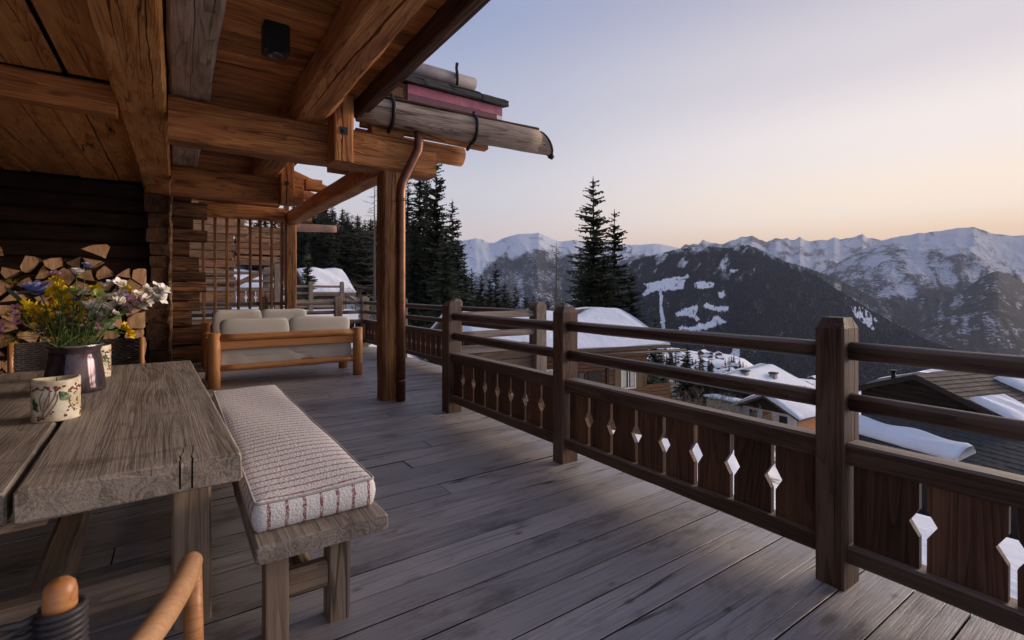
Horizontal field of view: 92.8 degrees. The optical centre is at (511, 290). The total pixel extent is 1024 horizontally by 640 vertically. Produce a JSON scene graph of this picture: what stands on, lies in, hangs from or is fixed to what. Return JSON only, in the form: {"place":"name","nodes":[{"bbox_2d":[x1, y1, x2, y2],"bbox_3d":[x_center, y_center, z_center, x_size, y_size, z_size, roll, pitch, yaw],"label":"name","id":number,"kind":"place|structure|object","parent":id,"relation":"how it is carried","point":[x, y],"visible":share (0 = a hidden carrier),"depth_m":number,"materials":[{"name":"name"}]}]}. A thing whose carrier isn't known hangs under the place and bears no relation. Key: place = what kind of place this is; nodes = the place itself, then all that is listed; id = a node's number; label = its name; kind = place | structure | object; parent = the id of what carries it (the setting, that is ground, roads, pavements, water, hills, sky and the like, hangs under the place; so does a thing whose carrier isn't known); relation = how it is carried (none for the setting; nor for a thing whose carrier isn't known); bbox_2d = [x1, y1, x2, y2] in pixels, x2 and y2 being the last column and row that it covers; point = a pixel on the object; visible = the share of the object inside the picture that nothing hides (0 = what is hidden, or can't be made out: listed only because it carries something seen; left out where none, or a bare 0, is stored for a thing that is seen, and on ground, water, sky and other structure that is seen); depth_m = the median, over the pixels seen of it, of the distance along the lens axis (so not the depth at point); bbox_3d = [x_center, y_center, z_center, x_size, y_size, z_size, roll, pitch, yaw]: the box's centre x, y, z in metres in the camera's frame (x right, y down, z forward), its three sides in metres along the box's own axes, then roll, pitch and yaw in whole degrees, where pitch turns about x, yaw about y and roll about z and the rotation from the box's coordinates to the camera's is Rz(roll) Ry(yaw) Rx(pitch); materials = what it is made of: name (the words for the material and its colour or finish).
{"place":"outdoors","nodes":[
{"label":"outdoors","id":0,"kind":"place"},
{"bbox_2d":[0,357,6,368],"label":"firewood log","id":1,"kind":"object","parent":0,"point":[3,360],"visible":0.55,"depth_m":6.33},
{"bbox_2d":[0,347,6,355],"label":"firewood log","id":2,"kind":"object","parent":1,"relation":"on","point":[3,351],"visible":0.65,"depth_m":6.39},
{"bbox_2d":[0,333,19,347],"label":"firewood log","id":3,"kind":"object","parent":2,"relation":"on","point":[2,345],"visible":0.55,"depth_m":6.36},
{"bbox_2d":[0,318,26,331],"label":"firewood log","id":4,"kind":"object","parent":3,"relation":"on","point":[9,324],"visible":0.51,"depth_m":6.42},
{"bbox_2d":[0,304,24,321],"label":"firewood log","id":5,"kind":"object","parent":4,"relation":"on","point":[3,308],"visible":0.45,"depth_m":6.35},
{"bbox_2d":[0,291,32,301],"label":"firewood log","id":6,"kind":"object","parent":5,"relation":"on","point":[9,297],"visible":0.72,"depth_m":6.37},
{"bbox_2d":[0,280,18,297],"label":"firewood log","id":7,"kind":"object","parent":6,"relation":"on","point":[4,292],"visible":0.83,"depth_m":6.35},
{"bbox_2d":[1,267,24,278],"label":"firewood log","id":8,"kind":"object","parent":7,"relation":"on","point":[8,273],"visible":0.93,"depth_m":6.33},
{"bbox_2d":[20,256,43,273],"bbox_3d":[-6.491,-0.351,6.603,0.183,0.228,0.452,0,0,-36],"label":"firewood log","id":9,"kind":"object","parent":8,"relation":"on","point":[31,264],"visible":0.97,"depth_m":6.44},
{"bbox_2d":[125,328,143,337],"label":"firewood log","id":10,"kind":"object","parent":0,"point":[139,332],"visible":0.47,"depth_m":7.18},
{"bbox_2d":[126,311,145,328],"bbox_3d":[-5.611,0.436,7.280,0.194,0.242,0.524,0,0,-34],"label":"firewood log","id":11,"kind":"object","parent":10,"relation":"on","point":[136,320],"visible":0.89,"depth_m":7.08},
{"bbox_2d":[126,307,140,315],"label":"firewood log","id":12,"kind":"object","parent":11,"relation":"on","point":[134,311],"visible":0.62,"depth_m":7.11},
{"bbox_2d":[130,288,146,302],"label":"firewood log","id":13,"kind":"object","parent":12,"relation":"on","point":[142,289],"visible":0.16,"depth_m":7.20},
{"bbox_2d":[117,279,142,291],"bbox_3d":[-5.668,-0.071,7.249,0.291,0.192,0.518,-1,1,-34],"label":"firewood log","id":14,"kind":"object","parent":13,"relation":"on","point":[133,284],"visible":0.5,"depth_m":7.06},
{"bbox_2d":[132,268,145,285],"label":"firewood log","id":15,"kind":"object","parent":14,"relation":"on","point":[139,275],"visible":0.92,"depth_m":7.19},
{"bbox_2d":[306,309,357,347],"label":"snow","id":16,"kind":"structure","parent":0,"point":[352,316],"depth_m":21.30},
{"bbox_2d":[283,281,343,310],"bbox_3d":[-8.585,0.225,20.794,2.764,1.250,0.164,0,0,-34],"label":"garden railing","id":17,"kind":"object","parent":16,"relation":"on","point":[310,286],"visible":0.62,"depth_m":20.89,"materials":[{"name":"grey wood"}]},
{"bbox_2d":[0,347,1023,639],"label":"deck","id":18,"kind":"structure","parent":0,"point":[496,531],"depth_m":2.56,"materials":[{"name":"grey wood"}]},
{"bbox_2d":[7,340,79,372],"bbox_3d":[-4.012,0.922,4.143,0.503,0.955,0.574,0,0,-34],"label":"woven chair","id":19,"kind":"object","parent":18,"relation":"on","point":[28,351],"visible":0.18,"depth_m":4.27,"materials":[{"name":"wicker"}]},
{"bbox_2d":[0,551,203,639],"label":"woven chair","id":20,"kind":"object","parent":18,"relation":"on","point":[62,613],"visible":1,"depth_m":0.97,"materials":[{"name":"wood"}]},
{"bbox_2d":[82,337,144,365],"bbox_3d":[-3.633,0.922,4.404,0.503,0.955,0.574,0,0,-34],"label":"woven chair","id":21,"kind":"object","parent":18,"relation":"on","point":[123,349],"visible":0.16,"depth_m":4.67,"materials":[{"name":"wicker"}]},
{"bbox_2d":[0,360,242,634],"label":"dining table","id":22,"kind":"object","parent":18,"relation":"on","point":[131,433],"visible":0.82,"depth_m":2.02,"materials":[{"name":"brown wood"}]},
{"bbox_2d":[30,374,81,422],"bbox_3d":[-2.321,0.544,2.482,0.194,0.210,0.194,0,0,-34],"label":"botanical candle","id":23,"kind":"object","parent":22,"relation":"on","point":[55,399],"visible":1,"depth_m":2.42,"materials":[{"name":"wax"}]},
{"bbox_2d":[43,342,106,393],"bbox_3d":[-2.828,0.498,3.153,0.316,0.302,0.316,0,0,-34],"label":"flower vase","id":24,"kind":"object","parent":22,"relation":"on","point":[85,362],"visible":0.77,"depth_m":3.07,"materials":[{"name":"ceramic"}]},
{"bbox_2d":[0,278,55,346],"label":"dill sprig","id":25,"kind":"object","parent":24,"relation":"in","point":[6,338],"visible":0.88,"depth_m":3.48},
{"bbox_2d":[6,303,55,342],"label":"waxflower sprig","id":26,"kind":"object","parent":24,"relation":"in","point":[15,321],"visible":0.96,"depth_m":3.45,"materials":[{"name":"pink plant"}]},
{"bbox_2d":[13,280,57,343],"bbox_3d":[-3.177,0.226,3.374,0.744,0.610,0.236,0,0,27],"label":"flower","id":27,"kind":"object","parent":24,"relation":"in","point":[36,287],"visible":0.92,"depth_m":3.46,"materials":[{"name":"blue plant"}]},
{"bbox_2d":[19,298,57,346],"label":"flower","id":28,"kind":"object","parent":24,"relation":"in","point":[31,309],"visible":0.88,"depth_m":3.44,"materials":[{"name":"yellow plant"}]},
{"bbox_2d":[47,269,63,341],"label":"waxflower sprig","id":29,"kind":"object","parent":24,"relation":"in","point":[53,273],"visible":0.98,"depth_m":3.46,"materials":[{"name":"pink plant"}]},
{"bbox_2d":[44,283,75,345],"bbox_3d":[-3.062,0.238,3.372,0.576,0.585,0.151,0,0,33],"label":"flower","id":30,"kind":"object","parent":24,"relation":"in","point":[66,299],"visible":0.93,"depth_m":3.46,"materials":[{"name":"yellow plant"}]},
{"bbox_2d":[43,293,89,345],"bbox_3d":[-3.045,0.263,3.383,0.676,0.536,0.235,0,0,35],"label":"flower","id":31,"kind":"object","parent":24,"relation":"in","point":[56,305],"visible":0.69,"depth_m":3.48,"materials":[{"name":"yellow plant"}]},
{"bbox_2d":[27,304,115,346],"bbox_3d":[-3.111,0.228,3.507,1.054,0.307,0.457,0,0,36],"label":"greenery sprig","id":32,"kind":"object","parent":24,"relation":"in","point":[74,338],"visible":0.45,"depth_m":3.31,"materials":[{"name":"green plant"}]},
{"bbox_2d":[84,288,105,343],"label":"flower","id":33,"kind":"object","parent":24,"relation":"in","point":[98,293],"visible":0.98,"depth_m":3.47,"materials":[{"name":"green plant"}]},
{"bbox_2d":[78,300,112,345],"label":"blossom branch","id":34,"kind":"object","parent":24,"relation":"in","point":[89,304],"visible":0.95,"depth_m":3.41,"materials":[{"name":"white plant"}]},
{"bbox_2d":[86,303,120,343],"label":"blossom branch","id":35,"kind":"object","parent":24,"relation":"in","point":[114,311],"visible":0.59,"depth_m":3.48,"materials":[{"name":"white plant"}]},
{"bbox_2d":[89,277,126,344],"bbox_3d":[-2.832,0.214,3.410,0.197,0.634,0.552,0,0,-31],"label":"blossom branch","id":36,"kind":"object","parent":24,"relation":"in","point":[118,281],"visible":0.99,"depth_m":3.56,"materials":[{"name":"white plant"}]},
{"bbox_2d":[92,289,127,344],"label":"blossom branch","id":37,"kind":"object","parent":24,"relation":"in","point":[113,303],"visible":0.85,"depth_m":3.56,"materials":[{"name":"white plant"}]},
{"bbox_2d":[97,293,143,340],"bbox_3d":[-2.789,0.273,3.350,0.129,0.516,0.423,0,0,43],"label":"waxflower sprig","id":38,"kind":"object","parent":24,"relation":"in","point":[130,298],"visible":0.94,"depth_m":3.45,"materials":[{"name":"pink plant"}]},
{"bbox_2d":[100,289,153,336],"bbox_3d":[-2.726,0.260,3.395,0.144,0.540,0.422,0,0,19],"label":"blossom branch","id":39,"kind":"object","parent":24,"relation":"in","point":[135,292],"visible":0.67,"depth_m":3.53,"materials":[{"name":"white plant"}]},
{"bbox_2d":[94,281,170,344],"bbox_3d":[-2.699,0.231,3.361,0.569,0.600,0.152,0,0,-41],"label":"blossom branch","id":40,"kind":"object","parent":24,"relation":"in","point":[157,292],"visible":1,"depth_m":3.49,"materials":[{"name":"white plant"}]},
{"bbox_2d":[101,344,111,376],"bbox_3d":[-3.130,0.529,3.673,0.176,0.240,0.176,0,0,-34],"label":"botanical candle","id":41,"kind":"object","parent":22,"relation":"on","point":[106,351],"visible":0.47,"depth_m":3.67,"materials":[{"name":"wax"}]},
{"bbox_2d":[201,308,306,371],"bbox_3d":[-4.802,0.880,9.409,1.977,1.041,1.108,0,0,-34],"label":"sofa","id":42,"kind":"object","parent":18,"relation":"on","point":[218,316],"visible":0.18,"depth_m":9.32,"materials":[{"name":"fabric"}]},
{"bbox_2d":[0,0,553,400],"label":"timber chalet","id":43,"kind":"object","parent":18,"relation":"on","point":[130,130],"visible":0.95,"depth_m":6.03,"materials":[{"name":"brown wood"}]},
{"bbox_2d":[261,19,289,60],"bbox_3d":[-2.039,-2.149,4.204,0.200,0.254,0.180,0,0,-34],"label":"ceiling spotlight","id":44,"kind":"object","parent":43,"relation":"attached to","point":[275,40],"visible":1,"depth_m":4.14,"materials":[{"name":"black metal"}]},
{"bbox_2d":[205,316,362,388],"bbox_3d":[-3.672,0.904,7.930,2.208,0.991,1.028,0,0,-34],"label":"sofa","id":45,"kind":"object","parent":18,"relation":"on","point":[245,344],"visible":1,"depth_m":7.54,"materials":[{"name":"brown wood"}]},
{"bbox_2d":[231,481,387,639],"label":"bench","id":46,"kind":"object","parent":18,"relation":"on","point":[276,552],"visible":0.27,"depth_m":1.98,"materials":[{"name":"brown wood"}]},
{"bbox_2d":[212,385,375,532],"bbox_3d":[-1.536,0.873,3.088,0.497,0.144,2.630,0,0,-34],"label":"bench cushion","id":47,"kind":"object","parent":46,"relation":"on","point":[299,465],"visible":0.88,"depth_m":2.29,"materials":[{"name":"fabric"}]},
{"bbox_2d":[192,296,528,362],"bbox_3d":[-2.661,0.770,9.821,3.593,1.260,8.280,0,0,-64],"label":"balcony railing","id":48,"kind":"object","parent":18,"relation":"on","point":[415,337],"visible":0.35,"depth_m":9.76,"materials":[{"name":"brown wood"}]},
{"bbox_2d":[461,302,546,392],"bbox_3d":[-0.211,0.775,6.233,1.272,1.250,0.517,0,0,-34],"label":"balcony railing","id":49,"kind":"object","parent":18,"relation":"on","point":[537,310],"visible":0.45,"depth_m":6.19,"materials":[{"name":"brown wood"}]},
{"bbox_2d":[442,302,1023,634],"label":"balcony railing","id":50,"kind":"object","parent":18,"relation":"on","point":[848,503],"visible":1,"depth_m":2.44,"materials":[{"name":"brown wood"}]},
{"bbox_2d":[459,233,679,309],"bbox_3d":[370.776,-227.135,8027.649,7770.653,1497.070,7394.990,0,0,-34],"label":"mountain","id":51,"kind":"structure","parent":0,"point":[522,262],"depth_m":7013.48,"materials":[{"name":"snow"}]},
{"bbox_2d":[232,265,1023,616],"bbox_3d":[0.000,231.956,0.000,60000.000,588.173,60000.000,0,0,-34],"label":"ground","id":52,"kind":"structure","parent":0,"point":[1012,549],"depth_m":16.09,"materials":[{"name":"snow"}]},
{"bbox_2d":[190,199,336,323],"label":"log house","id":53,"kind":"structure","parent":52,"relation":"on","point":[195,250],"depth_m":15.55,"materials":[{"name":"brown wood"}]},
{"bbox_2d":[192,264,279,312],"bbox_3d":[-9.338,-0.090,14.076,4.553,1.380,2.403,0,0,-34],"label":"balcony railing","id":54,"kind":"object","parent":53,"relation":"on","point":[221,293],"visible":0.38,"depth_m":13.89,"materials":[{"name":"brown wood"}]},
{"bbox_2d":[297,222,311,267],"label":"conifer","id":55,"kind":"object","parent":52,"relation":"on","point":[302,243],"visible":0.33,"depth_m":59.39,"materials":[{"name":"green plant"}]},
{"bbox_2d":[297,243,319,309],"bbox_3d":[-10.059,0.445,23.983,1.506,5.774,1.422,0,0,-2],"label":"conifer","id":56,"kind":"object","parent":52,"relation":"on","point":[307,277],"visible":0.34,"depth_m":23.94,"materials":[{"name":"green plant"}]},
{"bbox_2d":[300,216,323,267],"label":"conifer","id":57,"kind":"object","parent":52,"relation":"on","point":[313,244],"visible":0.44,"depth_m":59.00,"materials":[{"name":"green plant"}]},
{"bbox_2d":[283,267,355,309],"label":"shed","id":58,"kind":"structure","parent":52,"relation":"on","point":[332,276],"depth_m":29.83,"materials":[{"name":"white wood"}]},
{"bbox_2d":[310,214,340,268],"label":"conifer","id":59,"kind":"object","parent":52,"relation":"on","point":[320,248],"visible":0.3,"depth_m":58.99,"materials":[{"name":"green plant"}]},
{"bbox_2d":[318,232,333,268],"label":"conifer","id":60,"kind":"object","parent":52,"relation":"on","point":[326,254],"visible":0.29,"depth_m":58.45,"materials":[{"name":"green plant"}]},
{"bbox_2d":[326,221,343,268],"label":"conifer","id":61,"kind":"object","parent":52,"relation":"on","point":[334,255],"visible":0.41,"depth_m":58.05,"materials":[{"name":"green plant"}]},
{"bbox_2d":[329,213,348,277],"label":"conifer","id":62,"kind":"object","parent":52,"relation":"on","point":[339,244],"visible":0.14,"depth_m":60.80,"materials":[{"name":"green plant"}]},
{"bbox_2d":[338,212,352,283],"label":"conifer","id":63,"kind":"object","parent":52,"relation":"on","point":[342,262],"visible":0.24,"depth_m":62.66,"materials":[{"name":"green plant"}]},
{"bbox_2d":[345,218,371,296],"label":"conifer","id":64,"kind":"object","parent":52,"relation":"on","point":[357,268],"visible":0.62,"depth_m":59.87,"materials":[{"name":"green plant"}]},
{"bbox_2d":[345,213,371,283],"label":"conifer","id":65,"kind":"object","parent":52,"relation":"on","point":[356,249],"visible":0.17,"depth_m":63.80,"materials":[{"name":"green plant"}]},
{"bbox_2d":[350,187,376,319],"bbox_3d":[-9.595,-1.963,33.916,4.708,11.698,5.237,0,0,-16],"label":"conifer","id":66,"kind":"object","parent":52,"relation":"on","point":[374,280],"visible":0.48,"depth_m":33.93,"materials":[{"name":"plant"}]},
{"bbox_2d":[406,178,417,288],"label":"conifer","id":67,"kind":"object","parent":52,"relation":"on","point":[408,200],"visible":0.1,"depth_m":45.90,"materials":[{"name":"green plant"}]},
{"bbox_2d":[406,217,431,343],"bbox_3d":[-7.964,0.164,39.827,4.704,13.018,5.145,0,0,-34],"label":"conifer","id":68,"kind":"object","parent":52,"relation":"on","point":[413,277],"visible":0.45,"depth_m":39.71,"materials":[{"name":"green plant"}]},
{"bbox_2d":[406,179,431,309],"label":"conifer","id":69,"kind":"object","parent":52,"relation":"on","point":[420,212],"visible":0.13,"depth_m":42.85,"materials":[{"name":"green plant"}]},
{"bbox_2d":[410,163,463,323],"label":"conifer","id":70,"kind":"object","parent":52,"relation":"on","point":[437,226],"visible":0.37,"depth_m":40.70,"materials":[{"name":"green plant"}]},
{"bbox_2d":[420,226,465,365],"bbox_3d":[-5.224,1.544,38.119,5.180,13.483,4.898,0,0,-34],"label":"conifer","id":71,"kind":"object","parent":52,"relation":"on","point":[444,292],"visible":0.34,"depth_m":37.75,"materials":[{"name":"green plant"}]},
{"bbox_2d":[442,201,475,306],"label":"conifer","id":72,"kind":"object","parent":52,"relation":"on","point":[459,263],"visible":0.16,"depth_m":43.89,"materials":[{"name":"green plant"}]},
{"bbox_2d":[454,230,474,306],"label":"conifer","id":73,"kind":"object","parent":52,"relation":"on","point":[466,276],"visible":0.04,"depth_m":46.97,"materials":[{"name":"green plant"}]},
{"bbox_2d":[487,264,505,307],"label":"conifer","id":74,"kind":"object","parent":52,"relation":"on","point":[498,302],"visible":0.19,"depth_m":59.87,"materials":[{"name":"green plant"}]},
{"bbox_2d":[542,246,573,309],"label":"conifer tree","id":75,"kind":"object","parent":52,"relation":"on","point":[556,303],"visible":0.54,"depth_m":59.93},
{"bbox_2d":[431,307,686,434],"bbox_3d":[1.757,4.064,26.068,10.703,6.273,9.688,0,0,-22],"label":"chalet","id":76,"kind":"object","parent":52,"relation":"on","point":[625,348],"visible":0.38,"depth_m":23.14,"materials":[{"name":"white wood"}]},
{"bbox_2d":[614,369,641,388],"bbox_3d":[5.598,4.125,23.454,1.591,1.190,0.070,0,0,-22],"label":"window","id":77,"kind":"structure","parent":76,"relation":"in","point":[622,379],"depth_m":23.42,"materials":[{"name":"white paint"}]},
{"bbox_2d":[565,179,623,306],"bbox_3d":[5.387,1.775,31.966,6.152,18.745,6.520,0,0,18],"label":"conifer","id":78,"kind":"object","parent":52,"relation":"on","point":[593,247],"visible":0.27,"depth_m":31.78,"materials":[{"name":"green plant"}]},
{"bbox_2d":[588,253,621,308],"bbox_3d":[5.923,3.931,30.801,5.469,12.949,5.970,0,0,-34],"label":"conifer","id":79,"kind":"object","parent":52,"relation":"on","point":[606,289],"visible":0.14,"depth_m":30.90,"materials":[{"name":"green plant"}]},
{"bbox_2d":[604,209,636,317],"bbox_3d":[7.069,2.867,33.885,4.947,17.265,5.247,0,0,-34],"label":"conifer","id":80,"kind":"object","parent":52,"relation":"on","point":[614,249],"visible":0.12,"depth_m":33.83,"materials":[{"name":"green plant"}]},
{"bbox_2d":[617,273,660,384],"bbox_3d":[7.999,4.751,32.931,5.232,12.390,5.270,0,0,-34],"label":"conifer","id":81,"kind":"object","parent":52,"relation":"on","point":[633,308],"visible":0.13,"depth_m":32.86,"materials":[{"name":"green plant"}]},
{"bbox_2d":[645,309,669,397],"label":"conifer","id":82,"kind":"object","parent":52,"relation":"on","point":[655,356],"visible":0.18,"depth_m":45.86,"materials":[{"name":"green plant"}]},
{"bbox_2d":[671,346,704,403],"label":"conifer","id":83,"kind":"object","parent":52,"relation":"on","point":[686,386],"visible":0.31,"depth_m":41.77,"materials":[{"name":"green plant"}]},
{"bbox_2d":[672,363,815,445],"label":"chalet","id":84,"kind":"object","parent":52,"relation":"on","point":[767,372],"visible":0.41,"depth_m":52.63,"materials":[{"name":"white wood"}]},
{"bbox_2d":[705,385,815,429],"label":"chalet","id":85,"kind":"object","parent":52,"relation":"on","point":[798,414],"visible":0.39,"depth_m":42.35,"materials":[{"name":"white paint"}]},
{"bbox_2d":[858,369,1023,539],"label":"chalet","id":86,"kind":"object","parent":52,"relation":"on","point":[1001,396],"visible":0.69,"depth_m":22.14,"materials":[{"name":"brown wood"}]},
{"bbox_2d":[233,0,1023,248],"label":"sky","id":87,"kind":"structure","parent":0,"point":[695,121],"materials":[{"name":"blue"}]},
{"bbox_2d":[680,234,881,272],"bbox_3d":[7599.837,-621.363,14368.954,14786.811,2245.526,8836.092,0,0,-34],"label":"mountain","id":88,"kind":"structure","parent":0,"point":[820,256],"depth_m":14125.59,"materials":[{"name":"snow"}]},
{"bbox_2d":[606,245,957,384],"bbox_3d":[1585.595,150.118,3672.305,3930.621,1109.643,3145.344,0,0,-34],"label":"mountain","id":89,"kind":"structure","parent":0,"point":[746,290],"depth_m":3259.93,"materials":[{"name":"stone"}]},
{"bbox_2d":[783,260,907,327],"bbox_3d":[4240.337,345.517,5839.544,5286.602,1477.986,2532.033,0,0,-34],"label":"mountain","id":90,"kind":"structure","parent":0,"point":[873,304],"depth_m":5934.09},
{"bbox_2d":[821,227,1023,324],"bbox_3d":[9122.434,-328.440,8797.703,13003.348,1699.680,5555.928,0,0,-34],"label":"mountain","id":91,"kind":"structure","parent":0,"point":[908,279],"depth_m":7554.41,"materials":[{"name":"snow"}]},
{"bbox_2d":[904,271,1023,355],"bbox_3d":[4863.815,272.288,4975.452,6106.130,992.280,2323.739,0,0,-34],"label":"mountain","id":92,"kind":"structure","parent":0,"point":[985,314],"depth_m":4409.71,"materials":[{"name":"stone"}]},
{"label":"firewood log","id":93,"kind":"object","parent":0,"visible":0},
{"bbox_2d":[17,329,42,341],"bbox_3d":[-6.513,0.619,6.640,0.232,0.182,0.523,-1,1,-34],"label":"firewood log","id":94,"kind":"object","parent":93,"relation":"on","point":[26,333],"visible":0.49,"depth_m":6.43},
{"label":"firewood log","id":95,"kind":"object","parent":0,"visible":0},
{"bbox_2d":[107,289,118,300],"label":"firewood log","id":96,"kind":"object","parent":95,"relation":"on","point":[111,297],"visible":0.24,"depth_m":7.00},
{"bbox_2d":[97,282,116,292],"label":"firewood log","id":97,"kind":"object","parent":96,"relation":"on","point":[107,287],"visible":0.59,"depth_m":6.98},
{"bbox_2d":[96,266,115,279],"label":"firewood log","id":98,"kind":"object","parent":97,"relation":"on","point":[104,272],"visible":1,"depth_m":6.93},
{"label":"firewood log","id":99,"kind":"object","parent":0,"visible":0},
{"bbox_2d":[34,295,58,307],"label":"firewood log","id":100,"kind":"object","parent":99,"relation":"on","point":[38,298],"visible":0.25,"depth_m":6.52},
{"bbox_2d":[42,279,69,294],"bbox_3d":[-6.309,-0.047,6.748,0.291,0.216,0.474,2,-1,-33],"label":"firewood log","id":101,"kind":"object","parent":100,"relation":"on","point":[52,282],"visible":0.19,"depth_m":6.55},
{"bbox_2d":[35,265,52,279],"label":"firewood log","id":102,"kind":"object","parent":101,"relation":"on","point":[42,274],"visible":0.66,"depth_m":6.62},
{"bbox_2d":[56,267,80,285],"bbox_3d":[-6.287,-0.192,6.893,0.247,0.256,0.479,2,-1,-35],"label":"firewood log","id":103,"kind":"object","parent":101,"relation":"on","point":[68,277],"visible":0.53,"depth_m":6.72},
{"bbox_2d":[43,257,66,270],"bbox_3d":[-6.351,-0.365,6.782,0.199,0.178,0.460,-3,1,-36],"label":"firewood log","id":104,"kind":"object","parent":103,"relation":"on","point":[57,263],"visible":0.89,"depth_m":6.62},
{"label":"firewood log","id":105,"kind":"object","parent":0,"visible":0},
{"bbox_2d":[72,280,92,295],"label":"firewood log","id":106,"kind":"object","parent":105,"relation":"on","point":[78,283],"visible":0.43,"depth_m":6.80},
{"bbox_2d":[77,270,97,280],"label":"firewood log","id":107,"kind":"object","parent":106,"relation":"on","point":[90,275],"visible":0.84,"depth_m":6.79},
{"bbox_2d":[83,258,103,268],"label":"firewood log","id":108,"kind":"object","parent":107,"relation":"on","point":[96,263],"visible":0.84,"depth_m":6.82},
{"bbox_2d":[82,244,109,257],"bbox_3d":[-5.971,-0.565,6.995,0.276,0.184,0.480,0,0,-35],"label":"firewood log","id":109,"kind":"object","parent":108,"relation":"on","point":[101,250],"visible":1,"depth_m":6.84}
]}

